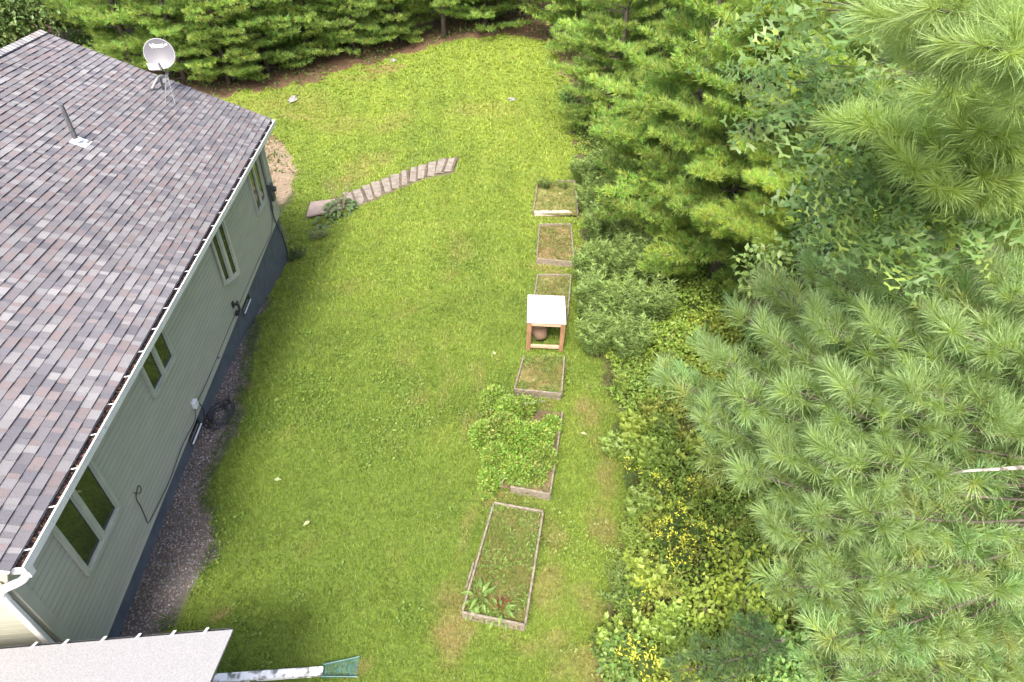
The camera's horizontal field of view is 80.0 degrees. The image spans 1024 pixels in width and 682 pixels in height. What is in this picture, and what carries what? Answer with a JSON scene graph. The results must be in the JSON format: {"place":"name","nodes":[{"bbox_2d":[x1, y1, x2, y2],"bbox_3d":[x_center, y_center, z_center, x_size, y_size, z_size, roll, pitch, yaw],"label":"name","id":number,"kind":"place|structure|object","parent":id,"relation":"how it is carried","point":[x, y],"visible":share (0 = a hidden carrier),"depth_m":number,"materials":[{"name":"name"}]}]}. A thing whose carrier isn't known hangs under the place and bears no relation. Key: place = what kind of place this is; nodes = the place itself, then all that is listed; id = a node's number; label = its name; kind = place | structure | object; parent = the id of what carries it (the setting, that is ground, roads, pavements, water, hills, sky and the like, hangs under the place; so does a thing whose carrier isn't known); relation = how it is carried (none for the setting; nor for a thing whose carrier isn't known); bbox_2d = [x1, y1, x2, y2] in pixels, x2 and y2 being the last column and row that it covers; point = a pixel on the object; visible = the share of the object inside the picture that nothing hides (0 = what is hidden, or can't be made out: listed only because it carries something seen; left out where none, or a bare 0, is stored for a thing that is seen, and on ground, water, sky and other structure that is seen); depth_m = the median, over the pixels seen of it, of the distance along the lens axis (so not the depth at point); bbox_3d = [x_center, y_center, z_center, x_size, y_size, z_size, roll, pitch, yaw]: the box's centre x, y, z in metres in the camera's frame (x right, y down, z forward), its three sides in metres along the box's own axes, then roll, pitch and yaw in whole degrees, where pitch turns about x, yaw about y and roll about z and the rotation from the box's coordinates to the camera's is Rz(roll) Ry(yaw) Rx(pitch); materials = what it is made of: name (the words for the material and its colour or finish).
{"place":"outdoors","nodes":[
{"label":"outdoors","id":0,"kind":"place"},
{"bbox_2d":[0,627,233,681],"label":"roof","id":1,"kind":"structure","parent":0,"point":[190,656],"depth_m":6.99,"materials":[{"name":"metal"}]},
{"bbox_2d":[120,305,263,635],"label":"gravel","id":2,"kind":"structure","parent":0,"point":[188,532],"depth_m":10.91,"materials":[{"name":"gravel"}]},
{"bbox_2d":[199,389,235,429],"bbox_3d":[-6.296,1.261,13.168,0.589,0.683,1.321,2,39,0],"label":"hose coil","id":3,"kind":"object","parent":2,"relation":"on","point":[216,406],"visible":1,"depth_m":13.13,"materials":[{"name":"black rubber"}]},
{"bbox_2d":[11,0,1022,681],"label":"ground","id":4,"kind":"structure","parent":0,"point":[283,196],"depth_m":12.85,"materials":[{"name":"plant"}]},
{"bbox_2d":[0,0,78,47],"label":"broadleaf tree","id":5,"kind":"object","parent":4,"relation":"on","point":[22,18],"visible":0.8,"depth_m":31.05,"materials":[{"name":"green plant"}]},
{"bbox_2d":[59,27,106,51],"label":"understory bush","id":6,"kind":"object","parent":4,"relation":"on","point":[76,37],"visible":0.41,"depth_m":32.88,"materials":[{"name":"green plant"}]},
{"bbox_2d":[43,0,177,63],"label":"pine tree","id":7,"kind":"object","parent":4,"relation":"on","point":[104,30],"visible":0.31,"depth_m":31.03,"materials":[{"name":"green plant"}]},
{"bbox_2d":[0,30,287,646],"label":"house","id":8,"kind":"structure","parent":4,"relation":"on","point":[143,255],"depth_m":10.99,"materials":[{"name":"paint"}]},
{"bbox_2d":[51,459,121,575],"bbox_3d":[-6.046,2.321,8.582,0.070,1.656,1.163,-3,39,-5],"label":"window","id":9,"kind":"structure","parent":8,"relation":"in","point":[84,526],"depth_m":8.73,"materials":[{"name":"glass"}]},
{"bbox_2d":[140,328,175,397],"bbox_3d":[-6.349,0.178,10.832,0.070,1.206,1.122,-3,39,-5],"label":"window","id":10,"kind":"structure","parent":8,"relation":"in","point":[159,362],"depth_m":10.99,"materials":[{"name":"plastic"}]},
{"bbox_2d":[143,38,175,104],"bbox_3d":[-9.069,-6.878,15.658,0.786,1.417,1.157,2,39,0],"label":"satellite dish","id":11,"kind":"object","parent":8,"relation":"attached to","point":[159,53],"visible":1,"depth_m":15.74,"materials":[{"name":"metal"}]},
{"bbox_2d":[210,219,240,285],"bbox_3d":[-6.686,-2.143,14.066,0.281,1.686,0.657,2,39,0],"label":"window","id":12,"kind":"structure","parent":8,"relation":"in","point":[221,245],"depth_m":14.13,"materials":[{"name":"plastic"}]},
{"bbox_2d":[247,159,266,214],"bbox_3d":[-7.123,-4.518,16.944,0.070,1.718,1.083,-3,39,-5],"label":"window","id":13,"kind":"structure","parent":8,"relation":"in","point":[255,180],"depth_m":17.12,"materials":[{"name":"plastic"}]},
{"bbox_2d":[76,0,231,84],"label":"pine tree","id":14,"kind":"object","parent":4,"relation":"on","point":[125,15],"visible":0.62,"depth_m":29.48,"materials":[{"name":"green plant"}]},
{"bbox_2d":[139,296,268,631],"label":"edge weeds","id":15,"kind":"object","parent":4,"relation":"on","point":[228,423],"visible":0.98,"depth_m":12.22,"materials":[{"name":"green plant"}]},
{"bbox_2d":[142,0,278,84],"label":"pine tree","id":16,"kind":"object","parent":4,"relation":"on","point":[236,62],"visible":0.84,"depth_m":30.05,"materials":[{"name":"green plant"}]},
{"bbox_2d":[178,0,315,77],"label":"pine tree","id":17,"kind":"object","parent":4,"relation":"on","point":[276,20],"visible":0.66,"depth_m":31.25,"materials":[{"name":"green plant"}]},
{"bbox_2d":[213,656,359,681],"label":"downspout extension","id":18,"kind":"object","parent":4,"relation":"on","point":[283,674],"visible":0.96,"depth_m":9.06,"materials":[{"name":"white plastic"}]},
{"bbox_2d":[261,0,355,61],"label":"pine tree","id":19,"kind":"object","parent":4,"relation":"on","point":[321,27],"visible":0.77,"depth_m":32.70,"materials":[{"name":"green plant"}]},
{"bbox_2d":[306,198,344,217],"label":"slab","id":20,"kind":"structure","parent":4,"relation":"on","point":[314,209],"depth_m":22.95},
{"bbox_2d":[320,177,358,218],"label":"hosta","id":21,"kind":"object","parent":4,"relation":"on","point":[343,200],"visible":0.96,"depth_m":22.45,"materials":[{"name":"green plant"}]},
{"bbox_2d":[304,0,398,55],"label":"pine tree","id":22,"kind":"object","parent":4,"relation":"on","point":[350,10],"visible":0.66,"depth_m":33.69,"materials":[{"name":"green plant"}]},
{"bbox_2d":[156,0,618,172],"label":"forest weeds","id":23,"kind":"object","parent":4,"relation":"on","point":[381,42],"visible":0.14,"depth_m":33.69,"materials":[{"name":"green plant"}]},
{"bbox_2d":[168,237,612,681],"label":"clover","id":24,"kind":"object","parent":4,"relation":"on","point":[393,458],"visible":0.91,"depth_m":13.09,"materials":[{"name":"green plant"}]},
{"bbox_2d":[341,0,440,43],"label":"pine tree","id":25,"kind":"object","parent":4,"relation":"on","point":[395,16],"visible":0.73,"depth_m":34.92,"materials":[{"name":"green plant"}]},
{"bbox_2d":[209,0,589,172],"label":"leaf litter","id":26,"kind":"object","parent":4,"relation":"on","point":[388,52],"visible":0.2,"depth_m":34.44,"materials":[{"name":"brown plant"}]},
{"bbox_2d":[342,157,457,205],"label":"stepping stone path","id":27,"kind":"structure","parent":4,"relation":"on","point":[373,190],"depth_m":23.36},
{"bbox_2d":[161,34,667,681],"bbox_3d":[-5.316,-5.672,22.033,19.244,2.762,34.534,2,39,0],"label":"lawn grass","id":28,"kind":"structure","parent":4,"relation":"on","point":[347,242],"depth_m":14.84,"materials":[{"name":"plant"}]},
{"bbox_2d":[417,0,485,38],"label":"pine tree","id":29,"kind":"object","parent":4,"relation":"on","point":[443,4],"visible":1,"depth_m":33.18,"materials":[{"name":"green plant"}]},
{"bbox_2d":[434,0,542,31],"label":"pine tree","id":30,"kind":"object","parent":4,"relation":"on","point":[490,9],"visible":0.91,"depth_m":33.59,"materials":[{"name":"green plant"}]},
{"bbox_2d":[455,500,545,630],"bbox_3d":[-0.104,3.791,10.537,1.290,0.303,2.410,8,40,8],"label":"raised bed","id":31,"kind":"object","parent":4,"relation":"on","point":[505,561],"visible":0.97,"depth_m":10.44,"materials":[{"name":"brown wood"}]},
{"bbox_2d":[460,577,498,622],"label":"dock plant","id":32,"kind":"object","parent":31,"relation":"on","point":[486,592],"visible":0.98,"depth_m":9.92,"materials":[{"name":"green plant"}]},
{"bbox_2d":[489,597,518,631],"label":"dock plant","id":33,"kind":"object","parent":31,"relation":"on","point":[508,611],"visible":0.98,"depth_m":9.71,"materials":[{"name":"green plant"}]},
{"bbox_2d":[498,408,562,500],"bbox_3d":[0.424,2.202,12.485,1.211,0.303,2.420,6,40,5],"label":"raised bed","id":34,"kind":"object","parent":4,"relation":"on","point":[544,491],"visible":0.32,"depth_m":11.76,"materials":[{"name":"brown wood"}]},
{"bbox_2d":[466,383,562,500],"bbox_3d":[0.064,1.902,12.330,2.035,0.934,2.714,2,39,0],"label":"leafy shrub","id":35,"kind":"object","parent":34,"relation":"on","point":[503,433],"visible":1,"depth_m":12.09,"materials":[{"name":"green plant"}]},
{"bbox_2d":[512,353,566,399],"bbox_3d":[0.656,0.808,14.201,1.351,0.306,1.578,2,39,0],"label":"raised bed","id":36,"kind":"object","parent":4,"relation":"on","point":[542,376],"visible":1,"depth_m":14.13,"materials":[{"name":"plant"}]},
{"bbox_2d":[526,295,565,351],"bbox_3d":[0.829,-0.425,15.219,0.953,0.952,1.160,2,39,0],"label":"table","id":37,"kind":"object","parent":4,"relation":"on","point":[547,310],"visible":0.99,"depth_m":14.87,"materials":[{"name":"white wood"}]},
{"bbox_2d":[533,272,572,320],"bbox_3d":[1.111,-1.224,16.726,1.194,0.300,2.253,6,39,5],"label":"raised bed","id":38,"kind":"object","parent":4,"relation":"on","point":[554,284],"visible":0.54,"depth_m":17.04,"materials":[{"name":"green plant"}]},
{"bbox_2d":[534,223,573,266],"bbox_3d":[1.329,-3.019,18.946,1.332,0.284,2.485,2,39,0],"label":"raised bed","id":39,"kind":"object","parent":4,"relation":"on","point":[555,243],"visible":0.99,"depth_m":18.83,"materials":[{"name":"green plant"}]},
{"bbox_2d":[532,179,579,216],"bbox_3d":[1.544,-5.017,21.376,1.738,0.291,2.794,2,39,0],"label":"raised bed","id":40,"kind":"object","parent":4,"relation":"on","point":[552,197],"visible":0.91,"depth_m":21.24,"materials":[{"name":"green plant"}]},
{"bbox_2d":[519,0,646,52],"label":"pine tree","id":41,"kind":"object","parent":4,"relation":"on","point":[562,8],"visible":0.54,"depth_m":31.59,"materials":[{"name":"green plant"}]},
{"bbox_2d":[567,152,599,184],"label":"tall weed","id":42,"kind":"object","parent":4,"relation":"on","point":[584,167],"visible":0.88,"depth_m":21.99,"materials":[{"name":"green plant"}]},
{"bbox_2d":[573,172,610,213],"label":"tall weed","id":43,"kind":"object","parent":4,"relation":"on","point":[589,193],"visible":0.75,"depth_m":20.03,"materials":[{"name":"green plant"}]},
{"bbox_2d":[568,239,616,283],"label":"tall weed","id":44,"kind":"object","parent":4,"relation":"on","point":[584,260],"visible":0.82,"depth_m":16.68,"materials":[{"name":"green plant"}]},
{"bbox_2d":[572,266,613,320],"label":"tall weed","id":45,"kind":"object","parent":4,"relation":"on","point":[589,290],"visible":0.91,"depth_m":15.51,"materials":[{"name":"green plant"}]},
{"bbox_2d":[573,304,624,358],"bbox_3d":[2.076,-0.239,14.651,1.184,1.416,1.198,-25,46,-29],"label":"tall weed","id":46,"kind":"object","parent":4,"relation":"on","point":[597,341],"visible":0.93,"depth_m":14.50,"materials":[{"name":"green plant"}]},
{"bbox_2d":[580,198,621,245],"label":"tall weed","id":47,"kind":"object","parent":4,"relation":"on","point":[597,226],"visible":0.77,"depth_m":18.50,"materials":[{"name":"green plant"}]},
{"bbox_2d":[590,141,627,176],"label":"tall weed","id":48,"kind":"object","parent":4,"relation":"on","point":[604,150],"visible":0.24,"depth_m":22.61,"materials":[{"name":"green plant"}]},
{"bbox_2d":[547,0,672,136],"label":"pine tree","id":49,"kind":"object","parent":4,"relation":"on","point":[592,43],"visible":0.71,"depth_m":23.31,"materials":[{"name":"green plant"}]},
{"bbox_2d":[598,429,636,462],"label":"bramble","id":50,"kind":"object","parent":4,"relation":"on","point":[617,446],"visible":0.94,"depth_m":12.37,"materials":[{"name":"green plant"}]},
{"bbox_2d":[595,611,639,652],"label":"bramble","id":51,"kind":"object","parent":4,"relation":"on","point":[602,633],"visible":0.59,"depth_m":9.36,"materials":[{"name":"green plant"}]},
{"bbox_2d":[596,554,639,608],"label":"weed clump","id":52,"kind":"object","parent":4,"relation":"on","point":[610,598],"visible":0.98,"depth_m":10.01,"materials":[{"name":"green plant"}]},
{"bbox_2d":[593,228,643,280],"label":"tall weed","id":53,"kind":"object","parent":4,"relation":"on","point":[620,265],"visible":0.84,"depth_m":16.82,"materials":[{"name":"green plant"}]},
{"bbox_2d":[589,622,659,681],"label":"bush","id":54,"kind":"object","parent":4,"relation":"on","point":[605,653],"visible":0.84,"depth_m":9.09,"materials":[{"name":"green plant"}]},
{"bbox_2d":[612,364,640,394],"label":"bush","id":55,"kind":"object","parent":4,"relation":"on","point":[616,373],"visible":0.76,"depth_m":14.00,"materials":[{"name":"green plant"}]},
{"bbox_2d":[604,519,651,565],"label":"fern","id":56,"kind":"object","parent":4,"relation":"on","point":[624,538],"visible":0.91,"depth_m":10.76,"materials":[{"name":"green plant"}]},
{"bbox_2d":[599,266,657,325],"bbox_3d":[2.895,-0.995,15.336,1.419,1.747,1.491,31,47,31],"label":"tall weed","id":57,"kind":"object","parent":4,"relation":"on","point":[626,304],"visible":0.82,"depth_m":15.15,"materials":[{"name":"green plant"}]},
{"bbox_2d":[607,309,657,364],"bbox_3d":[2.815,-0.081,14.485,1.159,1.423,1.070,8,40,8],"label":"tall weed","id":58,"kind":"object","parent":4,"relation":"on","point":[638,340],"visible":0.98,"depth_m":14.34,"materials":[{"name":"green plant"}]},
{"bbox_2d":[610,210,661,251],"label":"tall weed","id":59,"kind":"object","parent":4,"relation":"on","point":[633,229],"visible":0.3,"depth_m":17.92,"materials":[{"name":"green plant"}]},
{"bbox_2d":[618,408,658,443],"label":"bramble","id":60,"kind":"object","parent":4,"relation":"on","point":[635,427],"visible":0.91,"depth_m":12.67,"materials":[{"name":"green plant"}]},
{"bbox_2d":[620,633,658,665],"bbox_3d":[1.886,4.682,9.132,0.614,0.787,0.414,2,39,0],"label":"goldenrod","id":61,"kind":"object","parent":4,"relation":"on","point":[629,646],"visible":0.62,"depth_m":9.07,"materials":[{"name":"yellow plant"}]},
{"bbox_2d":[622,482,661,520],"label":"bramble","id":62,"kind":"object","parent":4,"relation":"on","point":[643,505],"visible":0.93,"depth_m":11.22,"materials":[{"name":"green plant"}]},
{"bbox_2d":[627,646,660,681],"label":"goldenrod","id":63,"kind":"object","parent":4,"relation":"on","point":[650,669],"visible":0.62,"depth_m":8.91,"materials":[{"name":"yellow plant"}]},
{"bbox_2d":[621,548,667,591],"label":"bramble","id":64,"kind":"object","parent":4,"relation":"on","point":[639,566],"visible":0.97,"depth_m":10.08,"materials":[{"name":"green plant"}]},
{"bbox_2d":[627,434,663,465],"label":"bramble","id":65,"kind":"object","parent":4,"relation":"on","point":[642,448],"visible":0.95,"depth_m":12.26,"materials":[{"name":"green plant"}]},
{"bbox_2d":[636,387,666,413],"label":"weed clump","id":66,"kind":"object","parent":4,"relation":"on","point":[648,408],"visible":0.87,"depth_m":13.31,"materials":[{"name":"green plant"}]},
{"bbox_2d":[628,230,676,284],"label":"tall weed","id":67,"kind":"object","parent":4,"relation":"on","point":[648,241],"visible":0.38,"depth_m":16.79,"materials":[{"name":"green plant"}]},
{"bbox_2d":[632,600,675,640],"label":"bramble","id":68,"kind":"object","parent":4,"relation":"on","point":[641,624],"visible":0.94,"depth_m":9.49,"materials":[{"name":"green plant"}]},
{"bbox_2d":[632,268,679,326],"bbox_3d":[3.620,-1.019,15.556,1.324,1.539,1.407,2,39,0],"label":"tall weed","id":69,"kind":"object","parent":4,"relation":"on","point":[663,307],"visible":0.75,"depth_m":15.29,"materials":[{"name":"green plant"}]},
{"bbox_2d":[631,639,690,681],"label":"fern","id":70,"kind":"object","parent":4,"relation":"on","point":[671,653],"visible":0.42,"depth_m":9.09,"materials":[{"name":"green plant"}]},
{"bbox_2d":[651,410,680,434],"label":"weed clump","id":71,"kind":"object","parent":4,"relation":"on","point":[659,425],"visible":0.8,"depth_m":12.87,"materials":[{"name":"green plant"}]},
{"bbox_2d":[610,0,723,116],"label":"pine tree","id":72,"kind":"object","parent":4,"relation":"on","point":[657,16],"visible":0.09,"depth_m":23.84,"materials":[{"name":"green plant"}]},
{"bbox_2d":[650,564,685,598],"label":"weed clump","id":73,"kind":"object","parent":4,"relation":"on","point":[675,592],"visible":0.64,"depth_m":10.04,"materials":[{"name":"green plant"}]},
{"bbox_2d":[650,516,688,550],"bbox_3d":[2.714,3.407,10.683,0.662,0.838,0.568,2,39,0],"label":"goldenrod","id":74,"kind":"object","parent":4,"relation":"on","point":[667,532],"visible":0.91,"depth_m":10.64,"materials":[{"name":"yellow plant"}]},
{"bbox_2d":[654,593,691,631],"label":"bramble","id":75,"kind":"object","parent":4,"relation":"on","point":[672,609],"visible":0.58,"depth_m":9.68,"materials":[{"name":"green plant"}]},
{"bbox_2d":[651,315,707,358],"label":"bush","id":76,"kind":"object","parent":4,"relation":"on","point":[675,332],"visible":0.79,"depth_m":14.72,"materials":[{"name":"green plant"}]},
{"bbox_2d":[658,616,703,676],"bbox_3d":[2.474,4.701,9.296,0.776,0.585,0.753,-25,46,-29],"label":"bramble","id":77,"kind":"object","parent":4,"relation":"on","point":[672,640],"visible":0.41,"depth_m":9.23,"materials":[{"name":"green plant"}]},
{"bbox_2d":[664,497,698,532],"bbox_3d":[2.987,3.178,11.000,0.679,0.804,0.574,2,39,0],"label":"goldenrod","id":78,"kind":"object","parent":4,"relation":"on","point":[678,517],"visible":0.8,"depth_m":10.97,"materials":[{"name":"yellow plant"}]},
{"bbox_2d":[584,0,781,236],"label":"pine tree","id":79,"kind":"object","parent":4,"relation":"on","point":[628,135],"visible":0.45,"depth_m":16.57,"materials":[{"name":"green plant"}]},
{"bbox_2d":[670,538,697,571],"bbox_3d":[2.890,3.714,10.354,0.386,0.787,0.511,27,46,28],"label":"goldenrod","id":80,"kind":"object","parent":4,"relation":"on","point":[683,557],"visible":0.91,"depth_m":10.34,"materials":[{"name":"yellow plant"}]},
{"bbox_2d":[664,262,727,312],"bbox_3d":[5.012,-1.436,16.544,1.877,1.137,1.575,23,44,24],"label":"bush","id":81,"kind":"object","parent":4,"relation":"on","point":[691,281],"visible":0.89,"depth_m":16.31,"materials":[{"name":"green plant"}]},
{"bbox_2d":[680,514,715,553],"bbox_3d":[3.209,3.425,10.717,0.659,0.790,0.615,2,39,0],"label":"goldenrod","id":82,"kind":"object","parent":4,"relation":"on","point":[694,528],"visible":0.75,"depth_m":10.70,"materials":[{"name":"green plant"}]},
{"bbox_2d":[675,434,721,467],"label":"bramble","id":83,"kind":"object","parent":4,"relation":"on","point":[689,444],"visible":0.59,"depth_m":12.26,"materials":[{"name":"green plant"}]},
{"bbox_2d":[686,470,722,499],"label":"weed clump","id":84,"kind":"object","parent":4,"relation":"on","point":[707,484],"visible":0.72,"depth_m":11.63,"materials":[{"name":"green plant"}]},
{"bbox_2d":[676,570,749,640],"bbox_3d":[3.105,4.235,9.704,1.148,0.966,1.080,2,39,0],"label":"sapling","id":85,"kind":"object","parent":4,"relation":"on","point":[712,611],"visible":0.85,"depth_m":9.57,"materials":[{"name":"green plant"}]},
{"bbox_2d":[685,302,747,349],"bbox_3d":[5.155,-0.322,15.341,1.646,0.948,1.442,2,39,0],"label":"bush","id":86,"kind":"object","parent":4,"relation":"on","point":[717,324],"visible":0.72,"depth_m":15.16,"materials":[{"name":"green plant"}]},
{"bbox_2d":[611,0,837,303],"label":"pine tree","id":87,"kind":"object","parent":4,"relation":"on","point":[688,189],"visible":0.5,"depth_m":14.43,"materials":[{"name":"green plant"}]},
{"bbox_2d":[662,609,793,681],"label":"bush","id":88,"kind":"object","parent":4,"relation":"on","point":[725,660],"visible":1,"depth_m":8.45,"materials":[{"name":"green plant"}]},
{"bbox_2d":[699,524,778,620],"bbox_3d":[3.671,3.834,9.876,1.232,1.395,1.261,14,41,14],"label":"sapling","id":89,"kind":"object","parent":4,"relation":"on","point":[736,586],"visible":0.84,"depth_m":9.75,"materials":[{"name":"green plant"}]},
{"bbox_2d":[715,575,787,648],"bbox_3d":[3.658,4.300,9.518,0.987,1.119,1.118,2,39,0],"label":"sapling","id":90,"kind":"object","parent":4,"relation":"on","point":[734,603],"visible":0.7,"depth_m":9.48,"materials":[{"name":"green plant"}]},
{"bbox_2d":[723,230,825,406],"bbox_3d":[4.732,-0.071,12.111,1.741,4.644,1.207,2,39,0],"label":"sapling","id":91,"kind":"object","parent":4,"relation":"on","point":[767,256],"visible":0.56,"depth_m":10.94,"materials":[{"name":"green plant"}]},
{"bbox_2d":[743,611,837,681],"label":"bush","id":92,"kind":"object","parent":4,"relation":"on","point":[783,671],"visible":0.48,"depth_m":8.80,"materials":[{"name":"green plant"}]},
{"bbox_2d":[574,129,1023,681],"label":"undergrowth","id":93,"kind":"object","parent":4,"relation":"on","point":[738,525],"visible":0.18,"depth_m":11.45,"materials":[{"name":"green plant"}]},
{"bbox_2d":[757,176,875,376],"bbox_3d":[5.317,-0.393,11.621,1.513,5.777,1.628,17,42,18],"label":"sapling","id":94,"kind":"object","parent":4,"relation":"on","point":[829,248],"visible":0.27,"depth_m":10.44,"materials":[{"name":"green plant"}]},
{"bbox_2d":[689,0,954,349],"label":"pine tree","id":95,"kind":"object","parent":4,"relation":"on","point":[746,226],"visible":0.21,"depth_m":12.27,"materials":[{"name":"green plant"}]},
{"bbox_2d":[686,0,958,296],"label":"pine tree","id":96,"kind":"object","parent":4,"relation":"on","point":[721,247],"visible":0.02,"depth_m":14.59,"materials":[{"name":"green plant"}]},
{"bbox_2d":[642,233,1023,681],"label":"pine tree","id":97,"kind":"object","parent":4,"relation":"on","point":[919,533],"visible":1,"depth_m":3.83,"materials":[{"name":"green plant"}]},
{"bbox_2d":[793,601,880,681],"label":"bush","id":98,"kind":"object","parent":4,"relation":"on","point":[801,636],"visible":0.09,"depth_m":9.06,"materials":[{"name":"green plant"}]},
{"bbox_2d":[685,0,1023,541],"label":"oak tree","id":99,"kind":"object","parent":4,"relation":"on","point":[915,221],"visible":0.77,"depth_m":3.42,"materials":[{"name":"green plant"}]},
{"bbox_2d":[737,211,971,489],"bbox_3d":[5.566,0.844,10.005,3.655,6.126,3.967,2,39,0],"label":"pine tree","id":100,"kind":"object","parent":4,"relation":"on","point":[944,251],"visible":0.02,"depth_m":9.08,"materials":[{"name":"green plant"}]},
{"bbox_2d":[799,232,996,345],"bbox_3d":[5.675,0.676,10.393,2.502,5.703,2.361,31,47,30],"label":"sapling","id":101,"kind":"object","parent":4,"relation":"on","point":[831,268],"visible":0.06,"depth_m":9.07,"materials":[{"name":"green plant"}]},
{"bbox_2d":[789,57,1023,594],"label":"pine tree","id":102,"kind":"object","parent":4,"relation":"on","point":[975,151],"visible":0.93,"depth_m":2.82,"materials":[{"name":"green plant"}]},
{"bbox_2d":[823,0,1023,681],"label":"pine tree","id":103,"kind":"object","parent":4,"relation":"on","point":[999,24],"visible":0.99,"depth_m":1.80,"materials":[{"name":"green plant"}]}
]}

